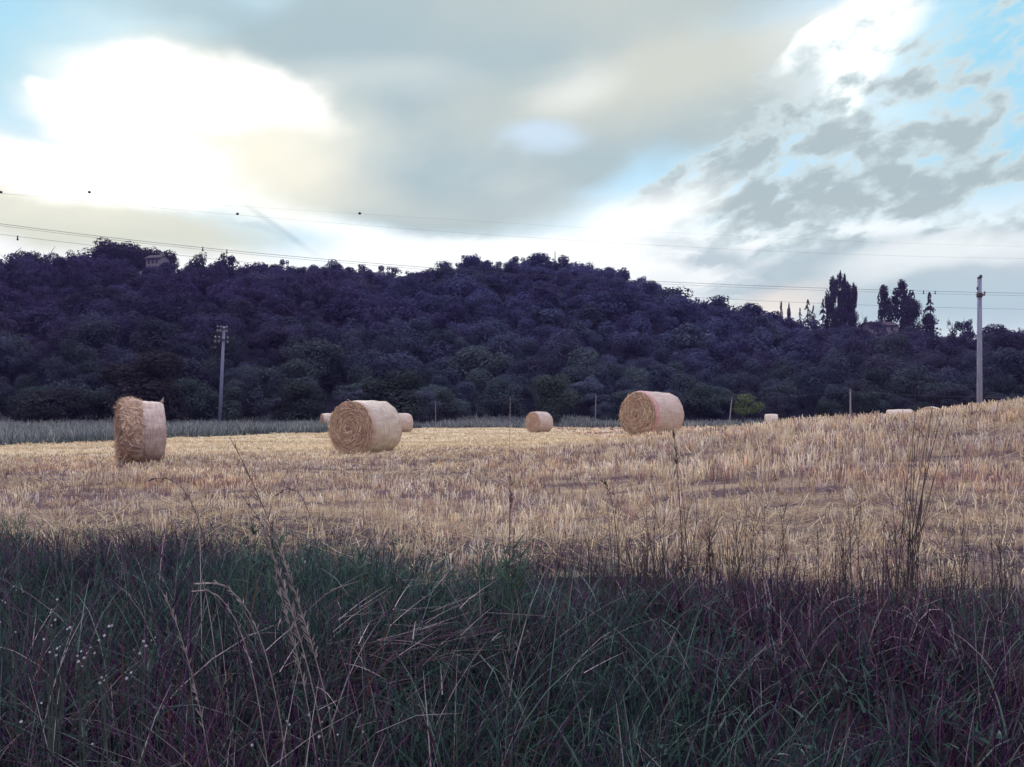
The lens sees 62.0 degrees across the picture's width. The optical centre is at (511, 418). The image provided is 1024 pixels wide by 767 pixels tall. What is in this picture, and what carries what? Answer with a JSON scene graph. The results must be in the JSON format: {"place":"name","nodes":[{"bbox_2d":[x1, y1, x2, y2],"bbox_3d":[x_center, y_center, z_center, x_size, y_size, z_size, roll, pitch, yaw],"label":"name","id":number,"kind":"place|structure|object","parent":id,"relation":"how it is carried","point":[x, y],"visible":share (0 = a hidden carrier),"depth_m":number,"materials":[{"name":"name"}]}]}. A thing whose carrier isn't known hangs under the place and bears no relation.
{"place":"outdoors","nodes":[
{"label":"outdoors","id":0,"kind":"place"},
{"bbox_2d":[1,234,990,308],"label":"power cable","id":1,"kind":"object","parent":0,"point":[472,282],"visible":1,"depth_m":100.35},
{"bbox_2d":[4,224,994,292],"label":"power cable","id":2,"kind":"object","parent":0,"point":[473,270],"visible":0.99,"depth_m":102.28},
{"bbox_2d":[0,225,1018,295],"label":"power cable","id":3,"kind":"object","parent":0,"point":[484,273],"visible":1,"depth_m":103.63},
{"bbox_2d":[0,278,1021,421],"bbox_3d":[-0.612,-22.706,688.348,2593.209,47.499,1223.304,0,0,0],"label":"hill","id":4,"kind":"structure","parent":0,"point":[252,356],"depth_m":136.11,"materials":[{"name":"plant"}]},
{"bbox_2d":[0,384,25,417],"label":"broadleaf tree","id":5,"kind":"object","parent":4,"relation":"on","point":[4,393],"visible":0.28,"depth_m":95.32,"materials":[{"name":"green plant"}]},
{"bbox_2d":[8,250,41,263],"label":"broadleaf tree","id":6,"kind":"object","parent":4,"relation":"on","point":[35,256],"visible":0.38,"depth_m":283.83,"materials":[{"name":"green plant"}]},
{"bbox_2d":[50,380,92,417],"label":"broadleaf tree","id":7,"kind":"object","parent":4,"relation":"on","point":[62,384],"visible":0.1,"depth_m":93.31,"materials":[{"name":"green plant"}]},
{"bbox_2d":[79,387,115,420],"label":"broadleaf tree","id":8,"kind":"object","parent":4,"relation":"on","point":[98,400],"visible":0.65,"depth_m":88.61,"materials":[{"name":"green plant"}]},
{"bbox_2d":[74,367,121,398],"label":"broadleaf tree","id":9,"kind":"object","parent":4,"relation":"on","point":[90,380],"visible":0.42,"depth_m":96.39,"materials":[{"name":"green plant"}]},
{"bbox_2d":[77,237,124,264],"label":"broadleaf tree","id":10,"kind":"object","parent":4,"relation":"on","point":[94,253],"visible":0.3,"depth_m":282.74,"materials":[{"name":"green plant"}]},
{"bbox_2d":[89,240,142,269],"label":"broadleaf tree","id":11,"kind":"object","parent":4,"relation":"on","point":[122,251],"visible":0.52,"depth_m":281.01,"materials":[{"name":"green plant"}]},
{"bbox_2d":[95,348,187,422],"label":"broadleaf tree","id":12,"kind":"object","parent":4,"relation":"on","point":[143,385],"visible":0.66,"depth_m":85.93,"materials":[{"name":"green plant"}]},
{"bbox_2d":[124,246,161,271],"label":"broadleaf tree","id":13,"kind":"object","parent":4,"relation":"on","point":[142,260],"visible":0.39,"depth_m":283.02,"materials":[{"name":"green plant"}]},
{"bbox_2d":[144,252,171,267],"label":"house","id":14,"kind":"structure","parent":4,"relation":"on","point":[154,260],"depth_m":276.12,"materials":[{"name":"paint"}]},
{"bbox_2d":[148,249,179,268],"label":"broadleaf tree","id":15,"kind":"object","parent":4,"relation":"on","point":[173,258],"visible":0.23,"depth_m":286.11,"materials":[{"name":"green plant"}]},
{"bbox_2d":[165,376,217,422],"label":"broadleaf tree","id":16,"kind":"object","parent":4,"relation":"on","point":[197,409],"visible":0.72,"depth_m":91.97,"materials":[{"name":"green plant"}]},
{"bbox_2d":[204,385,243,421],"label":"broadleaf tree","id":17,"kind":"object","parent":4,"relation":"on","point":[231,409],"visible":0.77,"depth_m":92.88,"materials":[{"name":"green plant"}]},
{"bbox_2d":[215,372,268,418],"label":"broadleaf tree","id":18,"kind":"object","parent":4,"relation":"on","point":[255,408],"visible":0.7,"depth_m":97.21,"materials":[{"name":"green plant"}]},
{"bbox_2d":[224,365,281,405],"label":"broadleaf tree","id":19,"kind":"object","parent":4,"relation":"on","point":[264,373],"visible":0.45,"depth_m":104.54,"materials":[{"name":"green plant"}]},
{"bbox_2d":[262,396,304,413],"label":"broadleaf tree","id":20,"kind":"object","parent":4,"relation":"on","point":[272,406],"visible":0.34,"depth_m":95.47,"materials":[{"name":"green plant"}]},
{"bbox_2d":[332,376,372,398],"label":"broadleaf tree","id":21,"kind":"object","parent":4,"relation":"on","point":[349,387],"visible":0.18,"depth_m":103.13,"materials":[{"name":"green plant"}]},
{"bbox_2d":[333,386,388,403],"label":"broadleaf tree","id":22,"kind":"object","parent":4,"relation":"on","point":[352,396],"visible":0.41,"depth_m":98.58,"materials":[{"name":"green plant"}]},
{"bbox_2d":[411,390,443,422],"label":"broadleaf tree","id":23,"kind":"object","parent":4,"relation":"on","point":[428,410],"visible":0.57,"depth_m":102.37,"materials":[{"name":"green plant"}]},
{"bbox_2d":[428,386,461,421],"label":"broadleaf tree","id":24,"kind":"object","parent":4,"relation":"on","point":[444,396],"visible":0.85,"depth_m":104.87,"materials":[{"name":"green plant"}]},
{"bbox_2d":[447,397,471,416],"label":"broadleaf tree","id":25,"kind":"object","parent":4,"relation":"on","point":[463,410],"visible":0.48,"depth_m":108.24,"materials":[{"name":"green plant"}]},
{"bbox_2d":[450,381,478,409],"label":"broadleaf tree","id":26,"kind":"object","parent":4,"relation":"on","point":[461,390],"visible":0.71,"depth_m":114.81,"materials":[{"name":"green plant"}]},
{"bbox_2d":[474,375,528,417],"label":"broadleaf tree","id":27,"kind":"object","parent":4,"relation":"on","point":[500,385],"visible":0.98,"depth_m":110.39,"materials":[{"name":"green plant"}]},
{"bbox_2d":[0,252,1023,414],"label":"woodland","id":28,"kind":"object","parent":4,"relation":"on","point":[153,305],"visible":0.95,"depth_m":158.61,"materials":[{"name":"green plant"}]},
{"bbox_2d":[562,375,603,413],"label":"broadleaf tree","id":29,"kind":"object","parent":4,"relation":"on","point":[593,386],"visible":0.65,"depth_m":115.62,"materials":[{"name":"green plant"}]},
{"bbox_2d":[575,389,611,415],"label":"broadleaf tree","id":30,"kind":"object","parent":4,"relation":"on","point":[588,400],"visible":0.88,"depth_m":115.07,"materials":[{"name":"green plant"}]},
{"bbox_2d":[589,401,609,420],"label":"broadleaf tree","id":31,"kind":"object","parent":4,"relation":"on","point":[601,411],"visible":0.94,"depth_m":107.15,"materials":[{"name":"green plant"}]},
{"bbox_2d":[608,389,635,421],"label":"broadleaf tree","id":32,"kind":"object","parent":4,"relation":"on","point":[620,397],"visible":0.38,"depth_m":109.75,"materials":[{"name":"green plant"}]},
{"bbox_2d":[614,378,643,391],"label":"broadleaf tree","id":33,"kind":"object","parent":4,"relation":"on","point":[625,384],"visible":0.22,"depth_m":117.85,"materials":[{"name":"green plant"}]},
{"bbox_2d":[680,381,724,420],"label":"broadleaf tree","id":34,"kind":"object","parent":4,"relation":"on","point":[697,398],"visible":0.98,"depth_m":111.11,"materials":[{"name":"green plant"}]},
{"bbox_2d":[697,385,725,416],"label":"broadleaf tree","id":35,"kind":"object","parent":4,"relation":"on","point":[715,411],"visible":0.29,"depth_m":118.53,"materials":[{"name":"green plant"}]},
{"bbox_2d":[719,388,757,419],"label":"broadleaf tree","id":36,"kind":"object","parent":4,"relation":"on","point":[725,405],"visible":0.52,"depth_m":111.63,"materials":[{"name":"green plant"}]},
{"bbox_2d":[759,390,785,419],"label":"broadleaf tree","id":37,"kind":"object","parent":4,"relation":"on","point":[775,407],"visible":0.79,"depth_m":108.74,"materials":[{"name":"green plant"}]},
{"bbox_2d":[758,377,799,402],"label":"broadleaf tree","id":38,"kind":"object","parent":4,"relation":"on","point":[786,387],"visible":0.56,"depth_m":117.33,"materials":[{"name":"green plant"}]},
{"bbox_2d":[765,393,799,416],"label":"broadleaf tree","id":39,"kind":"object","parent":4,"relation":"on","point":[790,405],"visible":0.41,"depth_m":112.02,"materials":[{"name":"green plant"}]},
{"bbox_2d":[824,276,837,329],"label":"poplar","id":40,"kind":"object","parent":4,"relation":"on","point":[830,298],"visible":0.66,"depth_m":287.20,"materials":[{"name":"green plant"}]},
{"bbox_2d":[814,400,847,417],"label":"broadleaf tree","id":41,"kind":"object","parent":4,"relation":"on","point":[827,409],"visible":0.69,"depth_m":109.76,"materials":[{"name":"green plant"}]},
{"bbox_2d":[818,384,854,412],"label":"broadleaf tree","id":42,"kind":"object","parent":4,"relation":"on","point":[831,395],"visible":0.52,"depth_m":112.08,"materials":[{"name":"green plant"}]},
{"bbox_2d":[827,305,846,328],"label":"broadleaf tree","id":43,"kind":"object","parent":4,"relation":"on","point":[835,314],"visible":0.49,"depth_m":281.91,"materials":[{"name":"green plant"}]},
{"bbox_2d":[836,270,844,322],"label":"poplar","id":44,"kind":"object","parent":4,"relation":"on","point":[840,297],"visible":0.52,"depth_m":287.58,"materials":[{"name":"green plant"}]},
{"bbox_2d":[838,392,871,417],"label":"broadleaf tree","id":45,"kind":"object","parent":4,"relation":"on","point":[858,409],"visible":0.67,"depth_m":109.51,"materials":[{"name":"green plant"}]},
{"bbox_2d":[852,388,892,413],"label":"broadleaf tree","id":46,"kind":"object","parent":4,"relation":"on","point":[872,402],"visible":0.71,"depth_m":110.85,"materials":[{"name":"green plant"}]},
{"bbox_2d":[861,319,900,335],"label":"house","id":47,"kind":"structure","parent":4,"relation":"on","point":[891,326],"depth_m":278.53,"materials":[{"name":"tile"}]},
{"bbox_2d":[877,284,899,322],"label":"poplar","id":48,"kind":"object","parent":4,"relation":"on","point":[886,310],"visible":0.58,"depth_m":287.14,"materials":[{"name":"green plant"}]},
{"bbox_2d":[888,395,915,409],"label":"broadleaf tree","id":49,"kind":"object","parent":4,"relation":"on","point":[901,404],"visible":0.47,"depth_m":111.01,"materials":[{"name":"green plant"}]},
{"bbox_2d":[890,279,914,331],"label":"poplar","id":50,"kind":"object","parent":4,"relation":"on","point":[902,296],"visible":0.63,"depth_m":287.15,"materials":[{"name":"green plant"}]},
{"bbox_2d":[902,297,922,329],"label":"broadleaf tree","id":51,"kind":"object","parent":4,"relation":"on","point":[914,314],"visible":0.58,"depth_m":282.27,"materials":[{"name":"green plant"}]},
{"bbox_2d":[918,311,936,338],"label":"broadleaf tree","id":52,"kind":"object","parent":4,"relation":"on","point":[927,321],"visible":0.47,"depth_m":281.79,"materials":[{"name":"green plant"}]},
{"bbox_2d":[920,389,957,408],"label":"broadleaf tree","id":53,"kind":"object","parent":4,"relation":"on","point":[930,398],"visible":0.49,"depth_m":111.23,"materials":[{"name":"green plant"}]},
{"bbox_2d":[935,385,973,406],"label":"broadleaf tree","id":54,"kind":"object","parent":4,"relation":"on","point":[955,392],"visible":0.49,"depth_m":109.92,"materials":[{"name":"green plant"}]},
{"bbox_2d":[967,386,1022,405],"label":"broadleaf tree","id":55,"kind":"object","parent":4,"relation":"on","point":[990,396],"visible":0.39,"depth_m":103.61,"materials":[{"name":"green plant"}]},
{"bbox_2d":[0,396,1023,618],"bbox_3d":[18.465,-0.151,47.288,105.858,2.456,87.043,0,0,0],"label":"field","id":56,"kind":"structure","parent":0,"point":[624,484],"depth_m":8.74,"materials":[{"name":"plant"}]},
{"bbox_2d":[111,396,166,463],"bbox_3d":[-8.051,0.277,18.364,1.117,1.530,1.563,0,0,-29],"label":"round bale","id":57,"kind":"object","parent":56,"relation":"on","point":[140,428],"visible":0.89,"depth_m":17.87,"materials":[{"name":"plant"}]},
{"bbox_2d":[327,399,401,453],"bbox_3d":[-4.103,0.253,23.854,1.595,1.575,1.677,0,0,27],"label":"round bale","id":58,"kind":"object","parent":56,"relation":"on","point":[359,426],"visible":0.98,"depth_m":23.29,"materials":[{"name":"plant"}]},
{"bbox_2d":[398,413,412,431],"bbox_3d":[-8.248,0.350,62.974,1.541,1.520,1.547,0,0,-35],"label":"round bale","id":59,"kind":"object","parent":56,"relation":"on","point":[407,421],"visible":0.4,"depth_m":62.58,"materials":[{"name":"plant"}]},
{"bbox_2d":[0,412,827,444],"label":"meadow grass","id":60,"kind":"structure","parent":56,"relation":"on","point":[14,432],"depth_m":59.82,"materials":[{"name":"plant"}]},
{"bbox_2d":[525,411,552,432],"bbox_3d":[1.887,0.274,59.953,1.569,1.536,1.570,0,0,-42],"label":"round bale","id":61,"kind":"object","parent":56,"relation":"on","point":[538,421],"visible":0.97,"depth_m":59.49,"materials":[{"name":"plant"}]},
{"bbox_2d":[618,391,683,436],"bbox_3d":[4.395,-0.105,26.974,1.678,1.535,1.576,0,0,-41],"label":"round bale","id":62,"kind":"object","parent":56,"relation":"on","point":[640,412],"visible":0.93,"depth_m":26.47,"materials":[{"name":"plant"}]},
{"bbox_2d":[834,490,865,605],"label":"tall weed","id":63,"kind":"object","parent":56,"relation":"on","point":[843,551],"visible":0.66,"depth_m":4.53,"materials":[{"name":"plant"}]},
{"bbox_2d":[887,507,916,597],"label":"tall weed","id":64,"kind":"object","parent":56,"relation":"on","point":[901,563],"visible":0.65,"depth_m":4.50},
{"bbox_2d":[881,355,956,607],"bbox_3d":[2.113,0.334,4.495,0.404,1.323,0.255,0,0,-20],"label":"tall weed","id":65,"kind":"object","parent":56,"relation":"on","point":[917,534],"visible":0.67,"depth_m":4.46,"materials":[{"name":"plant"}]},
{"bbox_2d":[976,275,985,404],"bbox_3d":[30.174,-3.844,54.959,0.583,10.859,0.461,0,0,0],"label":"utility pole","id":66,"kind":"object","parent":56,"relation":"on","point":[979,294],"visible":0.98,"depth_m":54.88,"materials":[{"name":"concrete"}]},
{"bbox_2d":[0,427,1023,766],"bbox_3d":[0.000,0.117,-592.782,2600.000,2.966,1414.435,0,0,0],"label":"ground","id":67,"kind":"structure","parent":0,"point":[834,617],"depth_m":3.64,"materials":[{"name":"plant"}]},
{"bbox_2d":[2,586,17,766],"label":"wildflower","id":68,"kind":"object","parent":67,"relation":"on","point":[15,699],"visible":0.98,"depth_m":2.87,"materials":[{"name":"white plant"}]},
{"bbox_2d":[0,598,57,766],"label":"wildflower","id":69,"kind":"object","parent":67,"relation":"on","point":[48,756],"visible":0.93,"depth_m":2.80,"materials":[{"name":"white plant"}]},
{"bbox_2d":[15,618,71,765],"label":"wildflower","id":70,"kind":"object","parent":67,"relation":"on","point":[52,690],"visible":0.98,"depth_m":2.58,"materials":[{"name":"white plant"}]},
{"bbox_2d":[6,386,96,423],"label":"shrub","id":71,"kind":"object","parent":67,"relation":"on","point":[57,406],"visible":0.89,"depth_m":83.50,"materials":[{"name":"green plant"}]},
{"bbox_2d":[43,638,65,766],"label":"wildflower","id":72,"kind":"object","parent":67,"relation":"on","point":[56,755],"visible":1,"depth_m":2.50,"materials":[{"name":"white plant"}]},
{"bbox_2d":[77,646,95,766],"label":"wildflower","id":73,"kind":"object","parent":67,"relation":"on","point":[80,722],"visible":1,"depth_m":2.48,"materials":[{"name":"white plant"}]},
{"bbox_2d":[98,624,112,766],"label":"wildflower","id":74,"kind":"object","parent":67,"relation":"on","point":[111,625],"visible":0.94,"depth_m":2.60,"materials":[{"name":"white plant"}]},
{"bbox_2d":[99,671,132,766],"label":"wildflower","id":75,"kind":"object","parent":67,"relation":"on","point":[105,723],"visible":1,"depth_m":2.38,"materials":[{"name":"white plant"}]},
{"bbox_2d":[133,637,155,766],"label":"wildflower","id":76,"kind":"object","parent":67,"relation":"on","point":[139,748],"visible":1,"depth_m":2.60,"materials":[{"name":"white plant"}]},
{"bbox_2d":[164,592,209,766],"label":"seed grass","id":77,"kind":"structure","parent":67,"relation":"on","point":[189,662],"depth_m":2.70,"materials":[{"name":"plant"}]},
{"bbox_2d":[213,326,228,421],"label":"utility pole","id":78,"kind":"object","parent":67,"relation":"on","point":[223,331],"visible":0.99,"depth_m":79.87,"materials":[{"name":"concrete"}]},
{"bbox_2d":[192,589,267,766],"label":"seed grass","id":79,"kind":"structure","parent":67,"relation":"on","point":[239,626],"depth_m":2.80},
{"bbox_2d":[194,579,286,766],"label":"seed grass","id":80,"kind":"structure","parent":67,"relation":"on","point":[234,594],"depth_m":2.90,"materials":[{"name":"plant"}]},
{"bbox_2d":[230,438,291,602],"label":"seed grass","id":81,"kind":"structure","parent":67,"relation":"on","point":[265,512],"depth_m":4.60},
{"bbox_2d":[233,517,293,641],"bbox_3d":[-1.293,0.824,4.336,0.319,0.651,0.293,0,0,0],"label":"leafy weed","id":82,"kind":"object","parent":67,"relation":"on","point":[269,577],"visible":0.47,"depth_m":4.35,"materials":[{"name":"green plant"}]},
{"bbox_2d":[251,713,322,766],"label":"wildflower","id":83,"kind":"object","parent":67,"relation":"on","point":[290,743],"visible":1,"depth_m":2.20,"materials":[{"name":"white plant"}]},
{"bbox_2d":[260,525,327,763],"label":"seed grass","id":84,"kind":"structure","parent":67,"relation":"on","point":[264,531],"depth_m":3.00,"materials":[{"name":"plant"}]},
{"bbox_2d":[272,573,317,765],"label":"seed grass","id":85,"kind":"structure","parent":67,"relation":"on","point":[288,621],"depth_m":2.90,"materials":[{"name":"plant"}]},
{"bbox_2d":[269,380,327,422],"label":"shrub","id":86,"kind":"object","parent":67,"relation":"on","point":[297,411],"visible":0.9,"depth_m":93.44,"materials":[{"name":"green plant"}]},
{"bbox_2d":[269,528,339,766],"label":"seed grass","id":87,"kind":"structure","parent":67,"relation":"on","point":[297,600],"depth_m":3.05,"materials":[{"name":"plant"}]},
{"bbox_2d":[333,536,376,635],"bbox_3d":[-0.760,0.853,4.296,0.241,0.516,0.281,0,0,39],"label":"leafy weed","id":88,"kind":"object","parent":67,"relation":"on","point":[355,563],"visible":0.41,"depth_m":4.30,"materials":[{"name":"green plant"}]},
{"bbox_2d":[358,367,423,421],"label":"shrub","id":89,"kind":"object","parent":67,"relation":"on","point":[408,402],"visible":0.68,"depth_m":95.08,"materials":[{"name":"green plant"}]},
{"bbox_2d":[458,539,506,635],"bbox_3d":[-0.153,0.847,4.209,0.254,0.514,0.356,0,0,22],"label":"leafy weed","id":90,"kind":"object","parent":67,"relation":"on","point":[490,569],"visible":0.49,"depth_m":4.26,"materials":[{"name":"green plant"}]},
{"bbox_2d":[484,534,536,658],"bbox_3d":[0.022,0.843,4.018,0.292,0.625,0.414,0,0,-21],"label":"leafy weed","id":91,"kind":"object","parent":67,"relation":"on","point":[506,563],"visible":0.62,"depth_m":4.02,"materials":[{"name":"green plant"}]},
{"bbox_2d":[528,373,583,423],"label":"shrub","id":92,"kind":"object","parent":67,"relation":"on","point":[547,390],"visible":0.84,"depth_m":92.82,"materials":[{"name":"green plant"}]},
{"bbox_2d":[591,505,625,607],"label":"tall weed","id":93,"kind":"object","parent":67,"relation":"on","point":[601,551],"visible":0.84,"depth_m":4.43,"materials":[{"name":"plant"}]},
{"bbox_2d":[620,518,649,633],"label":"tall weed","id":94,"kind":"object","parent":67,"relation":"on","point":[634,581],"visible":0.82,"depth_m":4.20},
{"bbox_2d":[622,507,663,588],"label":"tall weed","id":95,"kind":"object","parent":67,"relation":"on","point":[643,558],"visible":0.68,"depth_m":4.72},
{"bbox_2d":[639,476,681,609],"bbox_3d":[0.796,0.655,4.537,0.197,0.696,0.197,0,0,27],"label":"tall weed","id":96,"kind":"object","parent":67,"relation":"on","point":[664,556],"visible":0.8,"depth_m":4.52,"materials":[{"name":"plant"}]},
{"bbox_2d":[676,479,698,609],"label":"tall weed","id":97,"kind":"object","parent":67,"relation":"on","point":[686,545],"visible":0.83,"depth_m":4.44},
{"bbox_2d":[697,505,720,593],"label":"tall weed","id":98,"kind":"object","parent":67,"relation":"on","point":[709,523],"visible":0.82,"depth_m":4.83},
{"bbox_2d":[726,499,751,603],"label":"tall weed","id":99,"kind":"object","parent":67,"relation":"on","point":[746,553],"visible":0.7,"depth_m":4.56,"materials":[{"name":"plant"}]},
{"bbox_2d":[724,507,758,617],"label":"tall weed","id":100,"kind":"object","parent":67,"relation":"on","point":[739,566],"visible":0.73,"depth_m":4.36,"materials":[{"name":"plant"}]},
{"bbox_2d":[726,389,764,421],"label":"shrub","id":101,"kind":"object","parent":67,"relation":"on","point":[743,409],"visible":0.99,"depth_m":91.15,"materials":[{"name":"green plant"}]},
{"bbox_2d":[741,495,775,609],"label":"tall weed","id":102,"kind":"object","parent":67,"relation":"on","point":[750,556],"visible":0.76,"depth_m":4.38,"materials":[{"name":"plant"}]},
{"bbox_2d":[770,491,807,608],"bbox_3d":[1.454,0.690,4.491,0.194,0.625,0.099,0,0,-29],"label":"tall weed","id":103,"kind":"object","parent":67,"relation":"on","point":[782,533],"visible":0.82,"depth_m":4.47,"materials":[{"name":"plant"}]},
{"bbox_2d":[836,505,872,614],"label":"tall weed","id":104,"kind":"object","parent":67,"relation":"on","point":[843,569],"visible":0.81,"depth_m":4.32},
{"bbox_2d":[866,519,902,602],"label":"tall weed","id":105,"kind":"object","parent":67,"relation":"on","point":[883,567],"visible":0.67,"depth_m":4.39,"materials":[{"name":"plant"}]},
{"bbox_2d":[946,494,980,612],"bbox_3d":[2.402,0.704,4.500,0.152,0.614,0.357,0,0,34],"label":"tall weed","id":106,"kind":"object","parent":67,"relation":"on","point":[967,561],"visible":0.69,"depth_m":4.44,"materials":[{"name":"plant"}]},
{"bbox_2d":[0,0,1023,339],"label":"sky","id":107,"kind":"structure","parent":0,"point":[899,123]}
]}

